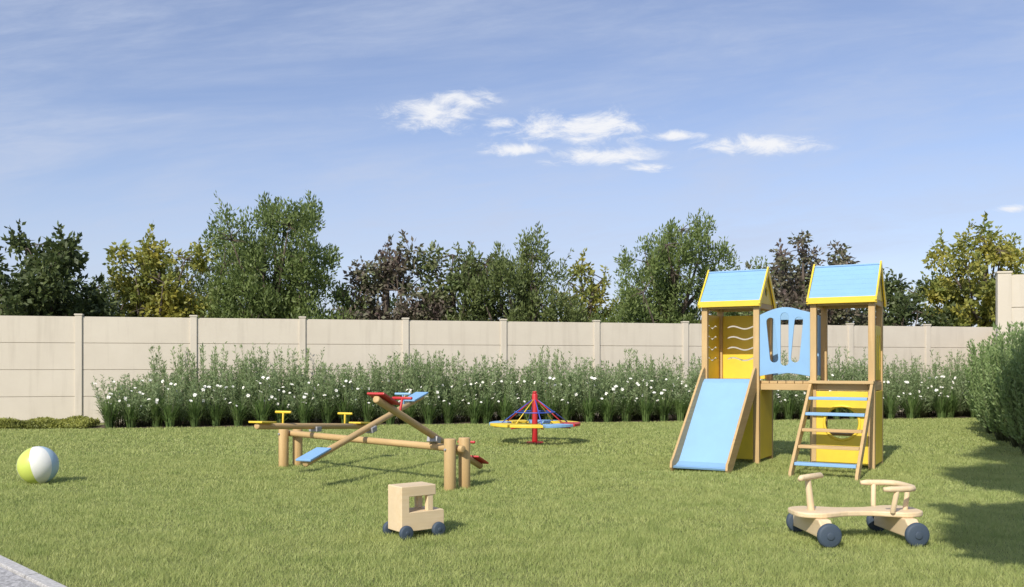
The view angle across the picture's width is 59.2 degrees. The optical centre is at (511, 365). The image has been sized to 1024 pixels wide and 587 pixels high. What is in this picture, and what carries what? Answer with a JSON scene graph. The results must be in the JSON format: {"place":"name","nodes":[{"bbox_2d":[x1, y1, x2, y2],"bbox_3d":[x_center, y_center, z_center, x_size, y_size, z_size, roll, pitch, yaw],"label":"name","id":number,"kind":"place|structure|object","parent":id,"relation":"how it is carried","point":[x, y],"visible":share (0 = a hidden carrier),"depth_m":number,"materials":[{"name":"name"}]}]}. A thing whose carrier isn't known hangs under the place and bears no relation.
{"place":"outdoors","nodes":[
{"label":"outdoors","id":0,"kind":"place"},
{"bbox_2d":[0,566,40,586],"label":"path","id":1,"kind":"structure","parent":0,"point":[8,578],"depth_m":5.74,"materials":[{"name":"grey concrete"}]},
{"bbox_2d":[0,411,1023,586],"bbox_3d":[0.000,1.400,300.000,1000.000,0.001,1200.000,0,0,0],"label":"ground","id":2,"kind":"structure","parent":0,"point":[526,568],"depth_m":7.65,"materials":[{"name":"green plant"}]},
{"bbox_2d":[0,555,66,586],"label":"kerb","id":3,"kind":"structure","parent":2,"relation":"on","point":[27,574],"depth_m":5.89,"materials":[{"name":"concrete"}]},
{"bbox_2d":[16,446,58,483],"bbox_3d":[-5.600,1.178,10.650,0.450,0.450,0.450,-10,-6,-38],"label":"beach ball","id":4,"kind":"object","parent":2,"relation":"on","point":[36,464],"visible":0.93,"depth_m":10.50,"materials":[{"name":"plastic"}]},
{"bbox_2d":[0,415,100,428],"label":"ground cover","id":5,"kind":"object","parent":2,"relation":"on","point":[78,421],"visible":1,"depth_m":19.91,"materials":[{"name":"green plant"}]},
{"bbox_2d":[0,219,118,316],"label":"broadleaf tree","id":6,"kind":"object","parent":2,"relation":"on","point":[49,287],"visible":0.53,"depth_m":24.41,"materials":[{"name":"green plant"}]},
{"bbox_2d":[71,266,148,316],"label":"broadleaf tree","id":7,"kind":"object","parent":2,"relation":"on","point":[102,290],"visible":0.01,"depth_m":27.89,"materials":[{"name":"green plant"}]},
{"bbox_2d":[98,223,222,317],"bbox_3d":[-10.496,-1.437,26.708,4.959,5.819,3.226,0,0,0],"label":"broadleaf tree","id":8,"kind":"object","parent":2,"relation":"on","point":[164,294],"visible":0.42,"depth_m":26.14,"materials":[{"name":"yellow plant"}]},
{"bbox_2d":[166,236,245,316],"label":"feathery tree","id":9,"kind":"object","parent":2,"relation":"on","point":[192,285],"visible":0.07,"depth_m":29.79,"materials":[{"name":"green plant"}]},
{"bbox_2d":[191,190,377,319],"bbox_3d":[-6.831,-1.814,26.258,6.075,6.563,4.895,0,0,20],"label":"feathery tree","id":10,"kind":"object","parent":2,"relation":"on","point":[273,298],"visible":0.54,"depth_m":25.55,"materials":[{"name":"green plant"}]},
{"bbox_2d":[248,392,488,490],"bbox_3d":[-1.736,0.862,11.360,2.747,1.176,3.776,0,0,-44],"label":"seesaw","id":11,"kind":"object","parent":2,"relation":"on","point":[450,448],"visible":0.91,"depth_m":10.88,"materials":[{"name":"brown wood"}]},
{"bbox_2d":[326,229,453,320],"bbox_3d":[-3.685,-1.289,27.018,3.958,5.539,3.129,0,0,-26],"label":"broadleaf tree","id":12,"kind":"object","parent":2,"relation":"on","point":[382,283],"visible":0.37,"depth_m":26.70,"materials":[{"name":"brown plant"}]},
{"bbox_2d":[383,481,445,540],"bbox_3d":[-0.802,1.188,7.418,0.435,0.427,0.322,0,0,-37],"label":"toy truck","id":13,"kind":"object","parent":2,"relation":"on","point":[404,520],"visible":0.97,"depth_m":7.33,"materials":[{"name":"wood"}]},
{"bbox_2d":[390,240,531,320],"bbox_3d":[-1.683,-1.218,27.582,4.013,5.382,3.452,0,0,-38],"label":"broadleaf tree","id":14,"kind":"object","parent":2,"relation":"on","point":[453,286],"visible":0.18,"depth_m":27.02,"materials":[{"name":"green plant"}]},
{"bbox_2d":[0,314,995,422],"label":"boundary wall","id":15,"kind":"structure","parent":2,"relation":"on","point":[51,366],"depth_m":23.32,"materials":[{"name":"beige concrete"}]},
{"bbox_2d":[438,220,599,321],"bbox_3d":[0.185,-1.418,26.951,5.594,5.780,4.302,0,0,0],"label":"feathery tree","id":16,"kind":"object","parent":2,"relation":"on","point":[524,302],"visible":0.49,"depth_m":26.79,"materials":[{"name":"green plant"}]},
{"bbox_2d":[77,412,970,428],"bbox_3d":[2.405,1.396,23.183,25.083,0.001,3.384,0,0,-13],"label":"flower bed","id":17,"kind":"object","parent":2,"relation":"on","point":[670,418],"visible":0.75,"depth_m":22.11,"materials":[{"name":"soil"}]},
{"bbox_2d":[93,381,126,427],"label":"flowering plant","id":18,"kind":"object","parent":17,"relation":"on","point":[109,416],"visible":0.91,"depth_m":20.11,"materials":[{"name":"green plant"}]},
{"bbox_2d":[91,374,141,426],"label":"feathery shrub","id":19,"kind":"object","parent":17,"relation":"on","point":[115,399],"visible":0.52,"depth_m":20.60,"materials":[{"name":"green plant"}]},
{"bbox_2d":[116,387,143,427],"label":"flowering plant","id":20,"kind":"object","parent":17,"relation":"on","point":[129,416],"visible":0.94,"depth_m":20.24,"materials":[{"name":"green plant"}]},
{"bbox_2d":[118,372,173,426],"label":"feathery shrub","id":21,"kind":"object","parent":17,"relation":"on","point":[143,409],"visible":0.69,"depth_m":20.55,"materials":[{"name":"green plant"}]},
{"bbox_2d":[140,379,172,426],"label":"flowering plant","id":22,"kind":"object","parent":17,"relation":"on","point":[157,421],"visible":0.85,"depth_m":20.48,"materials":[{"name":"green plant"}]},
{"bbox_2d":[156,383,184,427],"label":"flowering plant","id":23,"kind":"object","parent":17,"relation":"on","point":[169,418],"visible":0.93,"depth_m":20.33,"materials":[{"name":"green plant"}]},
{"bbox_2d":[143,344,199,423],"bbox_3d":[-8.192,0.427,21.677,1.276,1.954,1.320,0,0,7],"label":"feathery shrub","id":24,"kind":"object","parent":17,"relation":"on","point":[153,366],"visible":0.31,"depth_m":21.62,"materials":[{"name":"green plant"}]},
{"bbox_2d":[153,370,213,425],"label":"feathery shrub","id":25,"kind":"object","parent":17,"relation":"on","point":[178,399],"visible":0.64,"depth_m":20.74,"materials":[{"name":"green plant"}]},
{"bbox_2d":[180,385,210,426],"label":"flowering plant","id":26,"kind":"object","parent":17,"relation":"on","point":[194,412],"visible":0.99,"depth_m":20.49,"materials":[{"name":"green plant"}]},
{"bbox_2d":[178,341,232,423],"bbox_3d":[-7.337,0.401,21.712,1.280,2.006,1.246,0,0,-10],"label":"feathery shrub","id":27,"kind":"object","parent":17,"relation":"on","point":[202,361],"visible":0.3,"depth_m":21.57,"materials":[{"name":"green plant"}]},
{"bbox_2d":[181,370,239,424],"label":"feathery shrub","id":28,"kind":"object","parent":17,"relation":"on","point":[218,394],"visible":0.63,"depth_m":21.01,"materials":[{"name":"green plant"}]},
{"bbox_2d":[202,385,230,425],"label":"flowering plant","id":29,"kind":"object","parent":17,"relation":"on","point":[215,416],"visible":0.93,"depth_m":20.75,"materials":[{"name":"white plant"}]},
{"bbox_2d":[200,359,253,422],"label":"feathery shrub","id":30,"kind":"object","parent":17,"relation":"on","point":[233,380],"visible":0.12,"depth_m":21.78,"materials":[{"name":"green plant"}]},
{"bbox_2d":[224,385,250,425],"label":"flowering plant","id":31,"kind":"object","parent":17,"relation":"on","point":[238,417],"visible":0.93,"depth_m":20.75,"materials":[{"name":"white plant"}]},
{"bbox_2d":[210,354,267,424],"bbox_3d":[-6.493,0.554,21.385,1.372,1.699,1.296,0,0,-17],"label":"feathery shrub","id":32,"kind":"object","parent":17,"relation":"on","point":[231,393],"visible":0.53,"depth_m":21.21,"materials":[{"name":"green plant"}]},
{"bbox_2d":[225,342,278,420],"bbox_3d":[-6.359,0.404,21.948,1.306,1.999,1.312,0,0,6],"label":"feathery shrub","id":33,"kind":"object","parent":17,"relation":"on","point":[254,363],"visible":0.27,"depth_m":21.81,"materials":[{"name":"green plant"}]},
{"bbox_2d":[245,376,279,420],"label":"flowering plant","id":34,"kind":"object","parent":17,"relation":"on","point":[260,411],"visible":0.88,"depth_m":20.73,"materials":[{"name":"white plant"}]},
{"bbox_2d":[237,360,291,423],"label":"feathery shrub","id":35,"kind":"object","parent":17,"relation":"on","point":[274,391],"visible":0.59,"depth_m":21.21,"materials":[{"name":"green plant"}]},
{"bbox_2d":[268,386,291,422],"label":"flowering plant","id":36,"kind":"object","parent":17,"relation":"on","point":[281,407],"visible":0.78,"depth_m":20.94,"materials":[{"name":"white plant"}]},
{"bbox_2d":[260,345,312,422],"bbox_3d":[-5.523,0.455,22.215,1.296,1.898,1.372,0,0,35],"label":"feathery shrub","id":37,"kind":"object","parent":17,"relation":"on","point":[282,365],"visible":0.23,"depth_m":21.97,"materials":[{"name":"green plant"}]},
{"bbox_2d":[272,365,326,422],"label":"feathery shrub","id":38,"kind":"object","parent":17,"relation":"on","point":[292,401],"visible":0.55,"depth_m":21.36,"materials":[{"name":"green plant"}]},
{"bbox_2d":[288,382,316,422],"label":"flowering plant","id":39,"kind":"object","parent":17,"relation":"on","point":[304,414],"visible":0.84,"depth_m":20.86,"materials":[{"name":"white plant"}]},
{"bbox_2d":[279,347,328,421],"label":"feathery shrub","id":40,"kind":"object","parent":17,"relation":"on","point":[296,359],"visible":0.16,"depth_m":22.21,"materials":[{"name":"green plant"}]},
{"bbox_2d":[295,361,351,422],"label":"feathery shrub","id":41,"kind":"object","parent":17,"relation":"on","point":[330,391],"visible":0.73,"depth_m":21.42,"materials":[{"name":"green plant"}]},
{"bbox_2d":[312,384,337,422],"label":"flowering plant","id":42,"kind":"object","parent":17,"relation":"on","point":[326,416],"visible":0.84,"depth_m":21.20,"materials":[{"name":"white plant"}]},
{"bbox_2d":[332,380,355,422],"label":"flowering plant","id":43,"kind":"object","parent":17,"relation":"on","point":[343,408],"visible":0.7,"depth_m":21.24,"materials":[{"name":"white plant"}]},
{"bbox_2d":[325,363,379,421],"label":"feathery shrub","id":44,"kind":"object","parent":17,"relation":"on","point":[355,416],"visible":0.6,"depth_m":21.55,"materials":[{"name":"green plant"}]},
{"bbox_2d":[355,387,379,421],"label":"flowering plant","id":45,"kind":"object","parent":17,"relation":"on","point":[366,414],"visible":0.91,"depth_m":21.37,"materials":[{"name":"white plant"}]},
{"bbox_2d":[347,359,398,422],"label":"feathery shrub","id":46,"kind":"object","parent":17,"relation":"on","point":[373,381],"visible":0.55,"depth_m":21.70,"materials":[{"name":"green plant"}]},
{"bbox_2d":[362,355,408,421],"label":"feathery shrub","id":47,"kind":"object","parent":17,"relation":"on","point":[397,369],"visible":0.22,"depth_m":22.24,"materials":[{"name":"green plant"}]},
{"bbox_2d":[379,350,430,422],"bbox_3d":[-2.640,0.506,22.070,1.248,1.795,1.184,0,0,-14],"label":"feathery shrub","id":48,"kind":"object","parent":17,"relation":"on","point":[404,376],"visible":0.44,"depth_m":21.82,"materials":[{"name":"green plant"}]},
{"bbox_2d":[416,386,439,423],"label":"flowering plant","id":49,"kind":"object","parent":17,"relation":"on","point":[428,413],"visible":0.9,"depth_m":21.42,"materials":[{"name":"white plant"}]},
{"bbox_2d":[404,353,454,422],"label":"feathery shrub","id":50,"kind":"object","parent":17,"relation":"on","point":[439,382],"visible":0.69,"depth_m":21.76,"materials":[{"name":"green plant"}]},
{"bbox_2d":[413,348,464,420],"bbox_3d":[-1.857,0.478,22.893,1.320,1.851,1.276,0,0,-8],"label":"feathery shrub","id":51,"kind":"object","parent":17,"relation":"on","point":[444,373],"visible":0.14,"depth_m":22.70,"materials":[{"name":"green plant"}]},
{"bbox_2d":[437,384,457,423],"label":"flowering plant","id":52,"kind":"object","parent":17,"relation":"on","point":[448,416],"visible":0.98,"depth_m":21.72,"materials":[{"name":"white plant"}]},
{"bbox_2d":[432,354,484,422],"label":"feathery shrub","id":53,"kind":"object","parent":17,"relation":"on","point":[458,398],"visible":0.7,"depth_m":22.06,"materials":[{"name":"green plant"}]},
{"bbox_2d":[462,383,482,423],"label":"flowering plant","id":54,"kind":"object","parent":17,"relation":"on","point":[474,414],"visible":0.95,"depth_m":21.62,"materials":[{"name":"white plant"}]},
{"bbox_2d":[458,361,507,421],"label":"feathery shrub","id":55,"kind":"object","parent":17,"relation":"on","point":[489,395],"visible":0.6,"depth_m":22.19,"materials":[{"name":"green plant"}]},
{"bbox_2d":[472,381,497,422],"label":"flowering plant","id":56,"kind":"object","parent":17,"relation":"on","point":[486,415],"visible":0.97,"depth_m":21.75,"materials":[{"name":"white plant"}]},
{"bbox_2d":[473,353,522,420],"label":"feathery shrub","id":57,"kind":"object","parent":17,"relation":"on","point":[496,409],"visible":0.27,"depth_m":22.83,"materials":[{"name":"green plant"}]},
{"bbox_2d":[491,380,515,420],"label":"flowering plant","id":58,"kind":"object","parent":17,"relation":"on","point":[504,412],"visible":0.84,"depth_m":21.92,"materials":[{"name":"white plant"}]},
{"bbox_2d":[493,369,541,419],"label":"feathery shrub","id":59,"kind":"object","parent":17,"relation":"on","point":[514,397],"visible":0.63,"depth_m":22.27,"materials":[{"name":"green plant"}]},
{"bbox_2d":[496,361,543,419],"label":"feathery shrub","id":60,"kind":"object","parent":17,"relation":"on","point":[528,375],"visible":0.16,"depth_m":22.91,"materials":[{"name":"green plant"}]},
{"bbox_2d":[516,367,561,419],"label":"feathery shrub","id":61,"kind":"object","parent":17,"relation":"on","point":[538,390],"visible":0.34,"depth_m":22.59,"materials":[{"name":"green plant"}]},
{"bbox_2d":[538,377,558,419],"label":"flowering plant","id":62,"kind":"object","parent":17,"relation":"on","point":[550,405],"visible":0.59,"depth_m":22.07,"materials":[{"name":"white plant"}]},
{"bbox_2d":[525,346,572,402],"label":"feathery shrub","id":63,"kind":"object","parent":17,"relation":"on","point":[545,368],"visible":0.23,"depth_m":23.57,"materials":[{"name":"green plant"}]},
{"bbox_2d":[535,367,582,419],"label":"feathery shrub","id":64,"kind":"object","parent":17,"relation":"on","point":[558,396],"visible":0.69,"depth_m":22.33,"materials":[{"name":"green plant"}]},
{"bbox_2d":[546,354,587,419],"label":"feathery shrub","id":65,"kind":"object","parent":17,"relation":"on","point":[557,371],"visible":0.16,"depth_m":23.11,"materials":[{"name":"green plant"}]},
{"bbox_2d":[557,357,605,421],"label":"feathery shrub","id":66,"kind":"object","parent":17,"relation":"on","point":[585,390],"visible":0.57,"depth_m":22.48,"materials":[{"name":"green plant"}]},
{"bbox_2d":[574,377,601,422],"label":"flowering plant","id":67,"kind":"object","parent":17,"relation":"on","point":[589,412],"visible":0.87,"depth_m":22.09,"materials":[{"name":"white plant"}]},
{"bbox_2d":[597,385,619,421],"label":"flowering plant","id":68,"kind":"object","parent":17,"relation":"on","point":[607,410],"visible":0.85,"depth_m":22.18,"materials":[{"name":"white plant"}]},
{"bbox_2d":[589,360,634,420],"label":"feathery shrub","id":69,"kind":"object","parent":17,"relation":"on","point":[618,392],"visible":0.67,"depth_m":22.61,"materials":[{"name":"green plant"}]},
{"bbox_2d":[616,378,639,421],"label":"flowering plant","id":70,"kind":"object","parent":17,"relation":"on","point":[626,415],"visible":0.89,"depth_m":22.47,"materials":[{"name":"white plant"}]},
{"bbox_2d":[617,348,660,418],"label":"feathery shrub","id":71,"kind":"object","parent":17,"relation":"on","point":[639,363],"visible":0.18,"depth_m":23.70,"materials":[{"name":"green plant"}]},
{"bbox_2d":[620,362,666,419],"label":"feathery shrub","id":72,"kind":"object","parent":17,"relation":"on","point":[635,411],"visible":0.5,"depth_m":22.93,"materials":[{"name":"green plant"}]},
{"bbox_2d":[634,380,658,421],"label":"flowering plant","id":73,"kind":"object","parent":17,"relation":"on","point":[645,408],"visible":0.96,"depth_m":22.36,"materials":[{"name":"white plant"}]},
{"bbox_2d":[633,367,677,419],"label":"feathery shrub","id":74,"kind":"object","parent":17,"relation":"on","point":[654,413],"visible":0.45,"depth_m":23.02,"materials":[{"name":"green plant"}]},
{"bbox_2d":[638,354,680,418],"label":"feathery shrub","id":75,"kind":"object","parent":17,"relation":"on","point":[662,368],"visible":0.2,"depth_m":23.67,"materials":[{"name":"green plant"}]},
{"bbox_2d":[650,378,675,420],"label":"flowering plant","id":76,"kind":"object","parent":17,"relation":"on","point":[662,410],"visible":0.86,"depth_m":22.66,"materials":[{"name":"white plant"}]},
{"bbox_2d":[655,367,698,419],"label":"feathery shrub","id":77,"kind":"object","parent":17,"relation":"on","point":[689,384],"visible":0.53,"depth_m":22.91,"materials":[{"name":"green plant"}]},
{"bbox_2d":[669,377,690,420],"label":"flowering plant","id":78,"kind":"object","parent":17,"relation":"on","point":[680,412],"visible":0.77,"depth_m":22.62,"materials":[{"name":"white plant"}]},
{"bbox_2d":[762,364,804,418],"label":"feathery shrub","id":79,"kind":"object","parent":17,"relation":"on","point":[786,395],"visible":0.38,"depth_m":23.35,"materials":[{"name":"green plant"}]},
{"bbox_2d":[828,361,866,417],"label":"feathery shrub","id":80,"kind":"object","parent":17,"relation":"on","point":[839,379],"visible":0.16,"depth_m":24.11,"materials":[{"name":"green plant"}]},
{"bbox_2d":[829,344,867,412],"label":"feathery shrub","id":81,"kind":"object","parent":17,"relation":"on","point":[861,367],"visible":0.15,"depth_m":24.52,"materials":[{"name":"green plant"}]},
{"bbox_2d":[861,364,906,417],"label":"feathery shrub","id":82,"kind":"object","parent":17,"relation":"on","point":[893,389],"visible":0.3,"depth_m":24.16,"materials":[{"name":"green plant"}]},
{"bbox_2d":[883,380,900,418],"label":"flowering plant","id":83,"kind":"object","parent":17,"relation":"on","point":[889,407],"visible":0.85,"depth_m":23.57,"materials":[{"name":"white plant"}]},
{"bbox_2d":[883,354,925,415],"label":"feathery shrub","id":84,"kind":"object","parent":17,"relation":"on","point":[908,374],"visible":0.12,"depth_m":25.10,"materials":[{"name":"green plant"}]},
{"bbox_2d":[901,380,922,418],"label":"flowering plant","id":85,"kind":"object","parent":17,"relation":"on","point":[910,408],"visible":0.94,"depth_m":23.71,"materials":[{"name":"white plant"}]},
{"bbox_2d":[889,362,941,417],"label":"feathery shrub","id":86,"kind":"object","parent":17,"relation":"on","point":[910,389],"visible":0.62,"depth_m":24.08,"materials":[{"name":"green plant"}]},
{"bbox_2d":[910,366,947,416],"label":"feathery shrub","id":87,"kind":"object","parent":17,"relation":"on","point":[932,408],"visible":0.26,"depth_m":24.47,"materials":[{"name":"green plant"}]},
{"bbox_2d":[929,375,960,417],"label":"flowering plant","id":88,"kind":"object","parent":17,"relation":"on","point":[940,408],"visible":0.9,"depth_m":23.92,"materials":[{"name":"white plant"}]},
{"bbox_2d":[935,376,959,417],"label":"flowering plant","id":89,"kind":"object","parent":17,"relation":"on","point":[951,413],"visible":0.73,"depth_m":24.10,"materials":[{"name":"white plant"}]},
{"bbox_2d":[930,349,968,415],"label":"feathery shrub","id":90,"kind":"object","parent":17,"relation":"on","point":[955,367],"visible":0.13,"depth_m":25.27,"materials":[{"name":"green plant"}]},
{"bbox_2d":[932,364,969,416],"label":"feathery shrub","id":91,"kind":"object","parent":17,"relation":"on","point":[959,411],"visible":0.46,"depth_m":24.49,"materials":[{"name":"green plant"}]},
{"bbox_2d":[489,391,580,443],"bbox_3d":[0.410,0.940,16.200,1.639,0.960,1.639,0,0,-10],"label":"carousel","id":92,"kind":"object","parent":2,"relation":"on","point":[534,411],"visible":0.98,"depth_m":16.15,"materials":[{"name":"red paint"}]},
{"bbox_2d":[550,248,621,322],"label":"broadleaf tree","id":93,"kind":"object","parent":2,"relation":"on","point":[593,293],"visible":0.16,"depth_m":29.83,"materials":[{"name":"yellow plant"}]},
{"bbox_2d":[577,207,774,323],"bbox_3d":[5.212,-1.799,29.586,6.830,6.556,5.355,0,0,0],"label":"feathery tree","id":94,"kind":"object","parent":2,"relation":"on","point":[670,291],"visible":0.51,"depth_m":28.63,"materials":[{"name":"green plant"}]},
{"bbox_2d":[670,261,886,480],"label":"play tower","id":95,"kind":"structure","parent":2,"relation":"on","point":[728,421],"depth_m":12.59,"materials":[{"name":"blue wood"}]},
{"bbox_2d":[741,230,867,325],"bbox_3d":[9.820,-1.554,30.059,4.466,6.057,4.739,0,0,41],"label":"broadleaf tree","id":96,"kind":"object","parent":2,"relation":"on","point":[792,286],"visible":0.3,"depth_m":29.69,"materials":[{"name":"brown plant"}]},
{"bbox_2d":[786,472,929,547],"bbox_3d":[2.760,1.133,7.260,1.040,0.533,0.736,0,0,-3],"label":"ride on toy","id":97,"kind":"object","parent":2,"relation":"on","point":[812,519],"visible":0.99,"depth_m":7.14,"materials":[{"name":"wood"}]},
{"bbox_2d":[847,267,977,326],"bbox_3d":[13.874,-1.048,32.050,5.195,5.037,4.003,0,0,-11],"label":"broadleaf tree","id":98,"kind":"object","parent":2,"relation":"on","point":[904,309],"visible":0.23,"depth_m":31.46,"materials":[{"name":"green plant"}]},
{"bbox_2d":[900,211,1023,326],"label":"broadleaf tree","id":99,"kind":"object","parent":2,"relation":"on","point":[979,285],"visible":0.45,"depth_m":31.76,"materials":[{"name":"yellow plant"}]},
{"bbox_2d":[963,339,995,434],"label":"bushy shrub","id":100,"kind":"object","parent":2,"relation":"on","point":[971,390],"visible":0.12,"depth_m":18.41,"materials":[{"name":"green plant"}]},
{"bbox_2d":[969,334,1020,442],"bbox_3d":[9.158,0.406,16.529,1.247,1.996,1.337,0,0,0],"label":"bushy shrub","id":101,"kind":"object","parent":2,"relation":"on","point":[984,399],"visible":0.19,"depth_m":16.62,"materials":[{"name":"green plant"}]},
{"bbox_2d":[986,320,1023,447],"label":"bushy shrub","id":102,"kind":"object","parent":2,"relation":"on","point":[993,362],"visible":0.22,"depth_m":15.46,"materials":[{"name":"green plant"}]},
{"bbox_2d":[995,321,1023,453],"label":"bushy shrub","id":103,"kind":"object","parent":2,"relation":"on","point":[1012,395],"visible":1,"depth_m":13.89,"materials":[{"name":"green plant"}]},
{"bbox_2d":[995,271,1023,434],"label":"tall wall","id":104,"kind":"structure","parent":2,"relation":"on","point":[1009,296],"depth_m":16.97,"materials":[{"name":"beige concrete"}]},
{"bbox_2d":[0,0,1023,326],"label":"sky","id":105,"kind":"structure","parent":0,"point":[876,128],"materials":[{"name":"blue"}]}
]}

